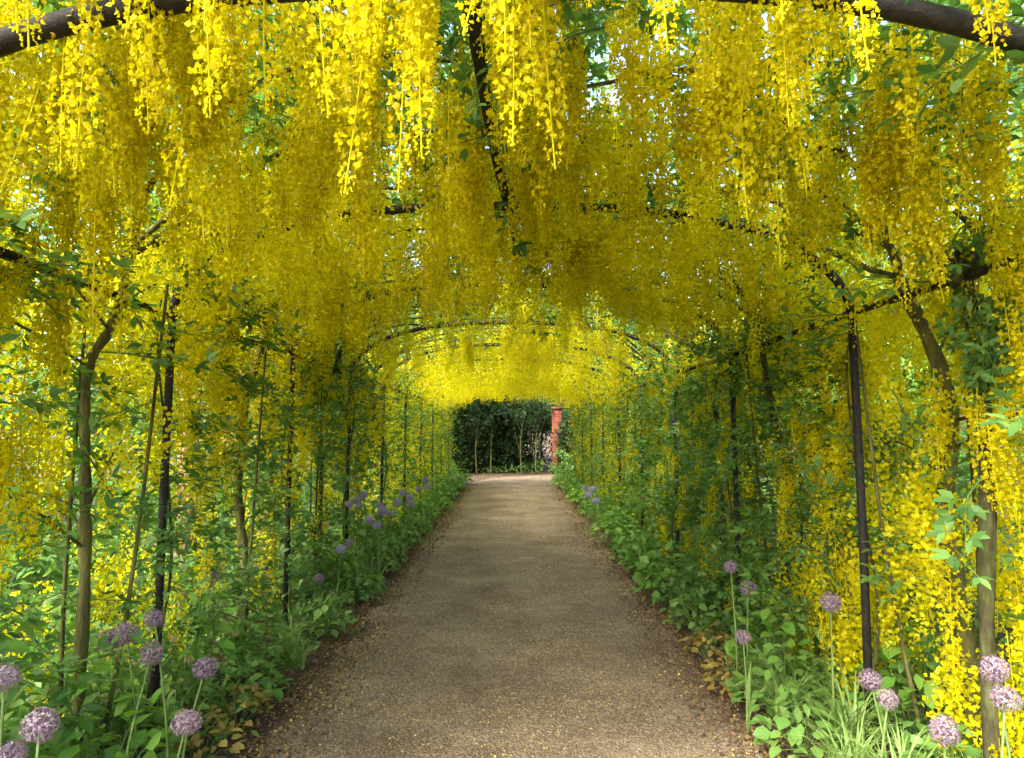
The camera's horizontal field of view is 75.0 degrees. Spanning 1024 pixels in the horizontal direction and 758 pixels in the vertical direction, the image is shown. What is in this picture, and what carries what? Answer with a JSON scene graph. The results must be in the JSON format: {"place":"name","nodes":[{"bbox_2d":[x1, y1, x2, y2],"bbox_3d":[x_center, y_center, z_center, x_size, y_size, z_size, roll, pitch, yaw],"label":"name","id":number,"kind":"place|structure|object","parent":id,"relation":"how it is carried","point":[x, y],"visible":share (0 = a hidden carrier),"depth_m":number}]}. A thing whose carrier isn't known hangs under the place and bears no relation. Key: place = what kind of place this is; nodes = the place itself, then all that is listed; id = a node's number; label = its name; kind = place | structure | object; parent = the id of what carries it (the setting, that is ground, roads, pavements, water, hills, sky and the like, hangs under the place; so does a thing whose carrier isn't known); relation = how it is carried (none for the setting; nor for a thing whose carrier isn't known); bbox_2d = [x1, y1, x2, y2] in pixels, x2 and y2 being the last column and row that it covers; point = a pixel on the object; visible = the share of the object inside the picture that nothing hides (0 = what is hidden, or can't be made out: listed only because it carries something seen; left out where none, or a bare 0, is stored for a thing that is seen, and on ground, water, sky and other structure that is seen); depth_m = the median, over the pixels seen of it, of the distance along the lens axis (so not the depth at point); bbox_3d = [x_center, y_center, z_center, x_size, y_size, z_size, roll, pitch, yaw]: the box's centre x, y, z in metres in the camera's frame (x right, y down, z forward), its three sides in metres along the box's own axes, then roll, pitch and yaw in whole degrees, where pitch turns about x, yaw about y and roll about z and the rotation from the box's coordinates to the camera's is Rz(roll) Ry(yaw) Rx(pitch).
{"place":"outdoors","nodes":[
{"label":"outdoors","id":0,"kind":"place"},
{"bbox_2d":[0,433,1023,757],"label":"ground","id":1,"kind":"structure","parent":0,"point":[310,657],"depth_m":4.85},
{"bbox_2d":[0,663,21,754],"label":"allium","id":2,"kind":"object","parent":1,"relation":"on","point":[5,681],"visible":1,"depth_m":1.84},
{"bbox_2d":[0,738,30,757],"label":"allium","id":3,"kind":"object","parent":1,"relation":"on","point":[11,753],"visible":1,"depth_m":1.83},
{"bbox_2d":[18,706,60,757],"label":"allium","id":4,"kind":"object","parent":1,"relation":"on","point":[36,724],"visible":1,"depth_m":1.77},
{"bbox_2d":[0,198,98,447],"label":"garden tree","id":5,"kind":"object","parent":1,"relation":"on","point":[43,238],"visible":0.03,"depth_m":10.38},
{"bbox_2d":[0,546,100,726],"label":"border plant","id":6,"kind":"object","parent":1,"relation":"on","point":[49,606],"visible":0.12,"depth_m":3.34},
{"bbox_2d":[0,582,109,749],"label":"border plant","id":7,"kind":"object","parent":1,"relation":"on","point":[56,658],"visible":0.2,"depth_m":3.07},
{"bbox_2d":[0,308,120,616],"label":"garden shrub","id":8,"kind":"object","parent":1,"relation":"on","point":[4,423],"visible":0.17,"depth_m":5.36},
{"bbox_2d":[0,589,139,757],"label":"border plant","id":9,"kind":"object","parent":1,"relation":"on","point":[16,646],"visible":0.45,"depth_m":2.66},
{"bbox_2d":[4,661,146,750],"bbox_3d":[-2.105,1.603,3.177,0.716,0.463,0.709,-3,-5,32],"label":"border plant","id":10,"kind":"object","parent":1,"relation":"on","point":[35,689],"visible":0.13,"depth_m":3.13},
{"bbox_2d":[13,556,191,713],"bbox_3d":[-2.307,1.389,3.610,1.082,0.955,1.034,1,-4,-11],"label":"border plant","id":11,"kind":"object","parent":1,"relation":"on","point":[72,627],"visible":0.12,"depth_m":3.50},
{"bbox_2d":[39,709,168,757],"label":"border plant","id":12,"kind":"object","parent":1,"relation":"on","point":[138,738],"visible":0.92,"depth_m":2.52},
{"bbox_2d":[28,644,187,757],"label":"border plant","id":13,"kind":"object","parent":1,"relation":"on","point":[125,676],"visible":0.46,"depth_m":2.85},
{"bbox_2d":[93,629,140,750],"bbox_3d":[-1.794,1.497,3.095,0.320,0.718,0.373,0,-4,0],"label":"allium","id":14,"kind":"object","parent":1,"relation":"on","point":[110,637],"visible":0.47,"depth_m":3.02},
{"bbox_2d":[0,190,244,502],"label":"garden tree","id":15,"kind":"object","parent":1,"relation":"on","point":[101,324],"visible":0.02,"depth_m":13.88},
{"bbox_2d":[79,714,182,757],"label":"border plant","id":16,"kind":"object","parent":1,"relation":"on","point":[96,744],"visible":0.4,"depth_m":2.80},
{"bbox_2d":[96,621,174,757],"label":"allium","id":17,"kind":"object","parent":1,"relation":"on","point":[125,633],"visible":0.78,"depth_m":2.81},
{"bbox_2d":[0,325,280,596],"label":"garden shrub","id":18,"kind":"object","parent":1,"relation":"on","point":[28,579],"visible":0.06,"depth_m":6.84},
{"bbox_2d":[126,641,165,755],"bbox_3d":[-1.323,1.395,2.401,0.214,0.819,0.300,0,-4,0],"label":"allium","id":19,"kind":"object","parent":1,"relation":"on","point":[151,651],"visible":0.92,"depth_m":2.50},
{"bbox_2d":[143,608,168,757],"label":"allium","id":20,"kind":"object","parent":1,"relation":"on","point":[154,618],"visible":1,"depth_m":2.56},
{"bbox_2d":[109,653,226,731],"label":"border plant","id":21,"kind":"object","parent":1,"relation":"on","point":[207,684],"visible":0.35,"depth_m":3.50},
{"bbox_2d":[116,683,222,756],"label":"grassy plant","id":22,"kind":"object","parent":1,"relation":"on","point":[162,739],"visible":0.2,"depth_m":3.22},
{"bbox_2d":[34,338,313,548],"bbox_3d":[-4.717,0.912,9.426,3.781,3.098,3.730,0,-4,0],"label":"garden shrub","id":23,"kind":"object","parent":1,"relation":"on","point":[119,492],"visible":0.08,"depth_m":8.81},
{"bbox_2d":[110,566,261,693],"bbox_3d":[-1.941,1.519,4.026,0.824,0.757,0.776,1,-5,-18],"label":"border plant","id":24,"kind":"object","parent":1,"relation":"on","point":[227,645],"visible":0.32,"depth_m":3.93},
{"bbox_2d":[169,708,202,757],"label":"allium","id":25,"kind":"object","parent":1,"relation":"on","point":[185,726],"visible":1,"depth_m":2.40},
{"bbox_2d":[154,707,245,757],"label":"fading plant","id":26,"kind":"object","parent":1,"relation":"on","point":[236,747],"visible":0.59,"depth_m":3.11},
{"bbox_2d":[182,655,218,757],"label":"allium","id":27,"kind":"object","parent":1,"relation":"on","point":[205,669],"visible":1,"depth_m":2.61},
{"bbox_2d":[0,3,413,620],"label":"garden tree","id":28,"kind":"object","parent":1,"relation":"on","point":[200,381],"visible":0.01,"depth_m":5.45},
{"bbox_2d":[200,682,274,734],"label":"fading plant","id":29,"kind":"object","parent":1,"relation":"on","point":[259,694],"visible":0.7,"depth_m":3.56},
{"bbox_2d":[187,646,293,716],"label":"border plant","id":30,"kind":"object","parent":1,"relation":"on","point":[257,661],"visible":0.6,"depth_m":3.80},
{"bbox_2d":[196,610,292,677],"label":"border plant","id":31,"kind":"object","parent":1,"relation":"on","point":[278,660],"visible":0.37,"depth_m":4.25},
{"bbox_2d":[114,153,416,601],"bbox_3d":[-2.335,-0.104,6.490,3.298,4.686,3.086,0,-4,0],"label":"garden tree","id":32,"kind":"object","parent":1,"relation":"on","point":[271,481],"visible":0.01,"depth_m":6.06},
{"bbox_2d":[201,385,360,521],"bbox_3d":[-4.439,1.218,12.362,3.239,2.927,4.310,0,-4,0],"label":"garden shrub","id":33,"kind":"object","parent":1,"relation":"on","point":[306,493],"visible":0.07,"depth_m":12.05},
{"bbox_2d":[259,599,325,649],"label":"grassy plant","id":34,"kind":"object","parent":1,"relation":"on","point":[291,627],"visible":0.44,"depth_m":4.76},
{"bbox_2d":[258,622,333,671],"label":"grassy plant","id":35,"kind":"object","parent":1,"relation":"on","point":[295,646],"visible":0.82,"depth_m":4.37},
{"bbox_2d":[40,91,557,703],"bbox_3d":[-1.249,-0.005,4.810,3.228,4.316,2.712,0,-4,0],"label":"laburnum tree","id":36,"kind":"object","parent":1,"relation":"on","point":[322,323],"visible":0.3,"depth_m":4.40},
{"bbox_2d":[0,0,615,757],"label":"laburnum tree","id":37,"kind":"object","parent":1,"relation":"on","point":[288,190],"visible":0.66,"depth_m":2.87},
{"bbox_2d":[0,0,638,756],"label":"laburnum tree","id":38,"kind":"object","parent":1,"relation":"on","point":[212,32],"visible":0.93,"depth_m":1.77},
{"bbox_2d":[293,596,357,639],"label":"border plant","id":39,"kind":"object","parent":1,"relation":"on","point":[319,616],"visible":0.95,"depth_m":5.02},
{"bbox_2d":[297,533,365,593],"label":"border plant","id":40,"kind":"object","parent":1,"relation":"on","point":[345,566],"visible":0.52,"depth_m":6.29},
{"bbox_2d":[322,510,393,567],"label":"border plant","id":41,"kind":"object","parent":1,"relation":"on","point":[362,533],"visible":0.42,"depth_m":7.43},
{"bbox_2d":[332,564,387,602],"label":"border plant","id":42,"kind":"object","parent":1,"relation":"on","point":[366,594],"visible":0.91,"depth_m":6.07},
{"bbox_2d":[194,244,545,605],"bbox_3d":[-1.283,0.262,6.718,3.178,3.849,2.671,0,-4,0],"label":"laburnum tree","id":43,"kind":"object","parent":1,"relation":"on","point":[321,498],"visible":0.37,"depth_m":6.50},
{"bbox_2d":[359,544,401,575],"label":"border plant","id":44,"kind":"object","parent":1,"relation":"on","point":[392,563],"visible":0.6,"depth_m":7.21},
{"bbox_2d":[290,266,534,550],"bbox_3d":[-1.244,0.376,8.574,3.163,3.914,2.630,0,-4,0],"label":"laburnum tree","id":45,"kind":"object","parent":1,"relation":"on","point":[374,406],"visible":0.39,"depth_m":8.53},
{"bbox_2d":[324,299,522,530],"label":"laburnum tree","id":46,"kind":"object","parent":1,"relation":"on","point":[431,372],"visible":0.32,"depth_m":10.40},
{"bbox_2d":[407,495,440,522],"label":"border plant","id":47,"kind":"object","parent":1,"relation":"on","point":[434,512],"visible":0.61,"depth_m":10.87},
{"bbox_2d":[421,487,454,514],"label":"border plant","id":48,"kind":"object","parent":1,"relation":"on","point":[447,499],"visible":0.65,"depth_m":12.26},
{"bbox_2d":[368,325,517,509],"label":"laburnum tree","id":49,"kind":"object","parent":1,"relation":"on","point":[416,421],"visible":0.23,"depth_m":12.40},
{"bbox_2d":[395,337,518,498],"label":"laburnum tree","id":50,"kind":"object","parent":1,"relation":"on","point":[441,399],"visible":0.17,"depth_m":14.32},
{"bbox_2d":[395,376,520,489],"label":"laburnum tree","id":51,"kind":"object","parent":1,"relation":"on","point":[445,435],"visible":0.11,"depth_m":16.24},
{"bbox_2d":[430,381,513,480],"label":"laburnum tree","id":52,"kind":"object","parent":1,"relation":"on","point":[450,422],"visible":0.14,"depth_m":17.97},
{"bbox_2d":[462,397,494,473],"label":"sapling","id":53,"kind":"object","parent":1,"relation":"on","point":[470,415],"visible":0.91,"depth_m":23.72},
{"bbox_2d":[445,391,521,473],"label":"evergreen shrub","id":54,"kind":"object","parent":1,"relation":"on","point":[465,449],"visible":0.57,"depth_m":24.31},
{"bbox_2d":[483,395,510,473],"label":"sapling","id":55,"kind":"object","parent":1,"relation":"on","point":[504,409],"visible":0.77,"depth_m":23.97},
{"bbox_2d":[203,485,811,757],"bbox_3d":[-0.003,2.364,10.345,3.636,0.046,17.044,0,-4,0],"label":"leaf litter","id":56,"kind":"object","parent":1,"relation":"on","point":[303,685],"visible":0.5,"depth_m":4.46},
{"bbox_2d":[462,392,559,471],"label":"evergreen shrub","id":57,"kind":"object","parent":1,"relation":"on","point":[515,457],"visible":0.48,"depth_m":24.93},
{"bbox_2d":[0,0,1023,747],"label":"metal pergola","id":58,"kind":"object","parent":1,"relation":"on","point":[956,22],"visible":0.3,"depth_m":3.32},
{"bbox_2d":[1,475,1022,757],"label":"ground cover","id":59,"kind":"object","parent":1,"relation":"on","point":[351,591],"visible":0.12,"depth_m":3.94},
{"bbox_2d":[0,455,1023,747],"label":"undergrowth","id":60,"kind":"object","parent":1,"relation":"on","point":[900,663],"visible":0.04,"depth_m":5.29},
{"bbox_2d":[506,397,541,473],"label":"sapling","id":61,"kind":"object","parent":1,"relation":"on","point":[513,412],"visible":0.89,"depth_m":23.81},
{"bbox_2d":[518,396,558,473],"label":"sapling","id":62,"kind":"object","parent":1,"relation":"on","point":[544,410],"visible":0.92,"depth_m":23.86},
{"bbox_2d":[508,392,569,470],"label":"flowering shrub","id":63,"kind":"object","parent":1,"relation":"on","point":[542,453],"visible":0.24,"depth_m":25.94},
{"bbox_2d":[506,386,598,483],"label":"laburnum tree","id":64,"kind":"object","parent":1,"relation":"on","point":[573,453],"visible":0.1,"depth_m":17.92},
{"bbox_2d":[548,447,574,472],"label":"plant","id":65,"kind":"object","parent":1,"relation":"on","point":[560,454],"visible":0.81,"depth_m":23.42},
{"bbox_2d":[508,366,626,488],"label":"laburnum tree","id":66,"kind":"object","parent":1,"relation":"on","point":[581,424],"visible":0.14,"depth_m":16.07},
{"bbox_2d":[507,362,631,502],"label":"laburnum tree","id":67,"kind":"object","parent":1,"relation":"on","point":[589,463],"visible":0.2,"depth_m":13.96},
{"bbox_2d":[548,404,596,471],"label":"evergreen shrub","id":68,"kind":"object","parent":1,"relation":"on","point":[563,432],"visible":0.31,"depth_m":23.66},
{"bbox_2d":[503,308,670,507],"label":"laburnum tree","id":69,"kind":"object","parent":1,"relation":"on","point":[608,414],"visible":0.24,"depth_m":12.08},
{"bbox_2d":[551,407,636,473],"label":"brick wall","id":70,"kind":"structure","parent":1,"relation":"on","point":[557,413],"depth_m":23.92},
{"bbox_2d":[493,281,702,534],"bbox_3d":[1.228,0.424,10.322,3.336,4.082,2.875,0,-4,0],"label":"laburnum tree","id":71,"kind":"object","parent":1,"relation":"on","point":[618,395],"visible":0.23,"depth_m":10.26},
{"bbox_2d":[588,505,630,544],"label":"border plant","id":72,"kind":"object","parent":1,"relation":"on","point":[603,522],"visible":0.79,"depth_m":9.05},
{"bbox_2d":[606,526,648,559],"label":"border plant","id":73,"kind":"object","parent":1,"relation":"on","point":[616,546],"visible":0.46,"depth_m":7.87},
{"bbox_2d":[495,274,761,562],"bbox_3d":[1.313,0.343,8.293,3.080,3.923,2.894,0,-4,0],"label":"laburnum tree","id":74,"kind":"object","parent":1,"relation":"on","point":[652,376],"visible":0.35,"depth_m":8.29},
{"bbox_2d":[616,533,661,571],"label":"border plant","id":75,"kind":"object","parent":1,"relation":"on","point":[629,559],"visible":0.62,"depth_m":7.22},
{"bbox_2d":[630,541,696,603],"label":"border plant","id":76,"kind":"object","parent":1,"relation":"on","point":[638,579],"visible":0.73,"depth_m":6.09},
{"bbox_2d":[491,221,844,622],"bbox_3d":[1.348,0.291,6.295,3.264,3.726,2.608,0,-4,0],"label":"laburnum tree","id":77,"kind":"object","parent":1,"relation":"on","point":[701,386],"visible":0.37,"depth_m":6.29},
{"bbox_2d":[652,571,720,615],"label":"border plant","id":78,"kind":"object","parent":1,"relation":"on","point":[657,594],"visible":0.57,"depth_m":5.73},
{"bbox_2d":[662,588,730,635],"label":"border plant","id":79,"kind":"object","parent":1,"relation":"on","point":[674,607],"visible":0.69,"depth_m":5.21},
{"bbox_2d":[679,621,740,660],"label":"fading plant","id":80,"kind":"object","parent":1,"relation":"on","point":[706,640],"visible":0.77,"depth_m":4.61},
{"bbox_2d":[425,0,1023,757],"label":"laburnum tree","id":81,"kind":"object","parent":1,"relation":"on","point":[825,210],"visible":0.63,"depth_m":2.78},
{"bbox_2d":[431,0,1023,757],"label":"laburnum tree","id":82,"kind":"object","parent":1,"relation":"on","point":[901,86],"visible":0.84,"depth_m":2.04},
{"bbox_2d":[479,73,976,688],"bbox_3d":[1.254,-0.017,4.679,3.265,4.102,2.471,0,-4,0],"label":"laburnum tree","id":83,"kind":"object","parent":1,"relation":"on","point":[759,323],"visible":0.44,"depth_m":4.34},
{"bbox_2d":[700,651,760,697],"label":"fading plant","id":84,"kind":"object","parent":1,"relation":"on","point":[706,676],"visible":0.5,"depth_m":4.03},
{"bbox_2d":[700,560,765,704],"bbox_3d":[1.270,1.485,3.820,0.367,0.852,0.252,0,-4,0],"label":"allium","id":85,"kind":"object","parent":1,"relation":"on","point":[731,569],"visible":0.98,"depth_m":3.90},
{"bbox_2d":[697,599,783,653],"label":"border plant","id":86,"kind":"object","parent":1,"relation":"on","point":[727,618],"visible":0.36,"depth_m":4.78},
{"bbox_2d":[734,630,773,734],"bbox_3d":[1.313,1.609,3.581,0.287,0.567,0.276,0,-4,0],"label":"allium","id":87,"kind":"object","parent":1,"relation":"on","point":[747,682],"visible":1,"depth_m":3.49},
{"bbox_2d":[724,604,822,697],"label":"border plant","id":88,"kind":"object","parent":1,"relation":"on","point":[768,618],"visible":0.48,"depth_m":4.04},
{"bbox_2d":[725,643,847,731],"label":"border plant","id":89,"kind":"object","parent":1,"relation":"on","point":[771,661],"visible":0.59,"depth_m":3.58},
{"bbox_2d":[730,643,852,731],"bbox_3d":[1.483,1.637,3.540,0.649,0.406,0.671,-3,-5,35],"label":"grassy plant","id":90,"kind":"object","parent":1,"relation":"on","point":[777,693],"visible":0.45,"depth_m":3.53},
{"bbox_2d":[751,647,846,713],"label":"border plant","id":91,"kind":"object","parent":1,"relation":"on","point":[801,672],"visible":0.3,"depth_m":3.73},
{"bbox_2d":[747,680,866,757],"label":"border plant","id":92,"kind":"object","parent":1,"relation":"on","point":[781,718],"visible":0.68,"depth_m":3.20},
{"bbox_2d":[753,611,892,701],"bbox_3d":[1.850,1.622,3.972,0.795,0.544,0.812,-2,-5,20],"label":"border plant","id":93,"kind":"object","parent":1,"relation":"on","point":[778,640],"visible":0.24,"depth_m":3.92},
{"bbox_2d":[801,591,857,740],"bbox_3d":[1.542,1.457,3.181,0.329,0.811,0.348,0,-4,0],"label":"allium","id":94,"kind":"object","parent":1,"relation":"on","point":[831,602],"visible":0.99,"depth_m":3.29},
{"bbox_2d":[752,695,926,757],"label":"grassy plant","id":95,"kind":"object","parent":1,"relation":"on","point":[858,738],"visible":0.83,"depth_m":2.89},
{"bbox_2d":[764,655,922,757],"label":"grassy plant","id":96,"kind":"object","parent":1,"relation":"on","point":[852,714],"visible":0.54,"depth_m":3.18},
{"bbox_2d":[802,652,921,744],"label":"grassy plant","id":97,"kind":"object","parent":1,"relation":"on","point":[853,687],"visible":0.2,"depth_m":3.45},
{"bbox_2d":[830,687,899,757],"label":"allium","id":98,"kind":"object","parent":1,"relation":"on","point":[887,701],"visible":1,"depth_m":2.69},
{"bbox_2d":[844,668,887,757],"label":"allium","id":99,"kind":"object","parent":1,"relation":"on","point":[869,677],"visible":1,"depth_m":2.79},
{"bbox_2d":[712,0,1023,526],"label":"garden tree","id":100,"kind":"object","parent":1,"relation":"on","point":[852,80],"visible":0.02,"depth_m":8.77},
{"bbox_2d":[816,706,940,757],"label":"grassy plant","id":101,"kind":"object","parent":1,"relation":"on","point":[900,751],"visible":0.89,"depth_m":2.69},
{"bbox_2d":[756,343,1008,541],"bbox_3d":[4.961,0.764,9.369,3.408,3.386,3.626,0,-4,0],"label":"garden shrub","id":102,"kind":"object","parent":1,"relation":"on","point":[834,455],"visible":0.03,"depth_m":9.18},
{"bbox_2d":[797,330,1023,595],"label":"garden shrub","id":103,"kind":"object","parent":1,"relation":"on","point":[921,398],"visible":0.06,"depth_m":6.76},
{"bbox_2d":[848,624,1005,753],"bbox_3d":[1.984,1.520,3.290,0.730,0.644,0.762,1,-4,-9],"label":"border plant","id":104,"kind":"object","parent":1,"relation":"on","point":[888,679],"visible":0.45,"depth_m":3.26},
{"bbox_2d":[871,723,982,757],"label":"border plant","id":105,"kind":"object","parent":1,"relation":"on","point":[950,752],"visible":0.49,"depth_m":2.76},
{"bbox_2d":[856,0,1023,463],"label":"garden tree","id":106,"kind":"object","parent":1,"relation":"on","point":[1018,90],"visible":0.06,"depth_m":5.70},
{"bbox_2d":[926,714,960,757],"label":"allium","id":107,"kind":"object","parent":1,"relation":"on","point":[943,730],"visible":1,"depth_m":2.06},
{"bbox_2d":[865,279,1023,640],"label":"garden shrub","id":108,"kind":"object","parent":1,"relation":"on","point":[963,464],"visible":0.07,"depth_m":4.97},
{"bbox_2d":[909,723,1023,757],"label":"border plant","id":109,"kind":"object","parent":1,"relation":"on","point":[969,751],"visible":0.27,"depth_m":2.68},
{"bbox_2d":[977,654,1011,757],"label":"allium","id":110,"kind":"object","parent":1,"relation":"on","point":[995,673],"visible":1,"depth_m":2.12},
{"bbox_2d":[988,683,1023,757],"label":"allium","id":111,"kind":"object","parent":1,"relation":"on","point":[1005,699],"visible":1,"depth_m":2.07},
{"bbox_2d":[1,0,1023,432],"label":"sky","id":112,"kind":"structure","parent":0,"point":[764,16]},
{"bbox_2d":[250,474,837,757],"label":"path","id":113,"kind":"structure","parent":0,"point":[488,507],"depth_m":4.52},
{"bbox_2d":[242,485,780,757],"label":"fallen petals","id":114,"kind":"object","parent":113,"relation":"on","point":[291,720],"visible":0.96,"depth_m":4.39},
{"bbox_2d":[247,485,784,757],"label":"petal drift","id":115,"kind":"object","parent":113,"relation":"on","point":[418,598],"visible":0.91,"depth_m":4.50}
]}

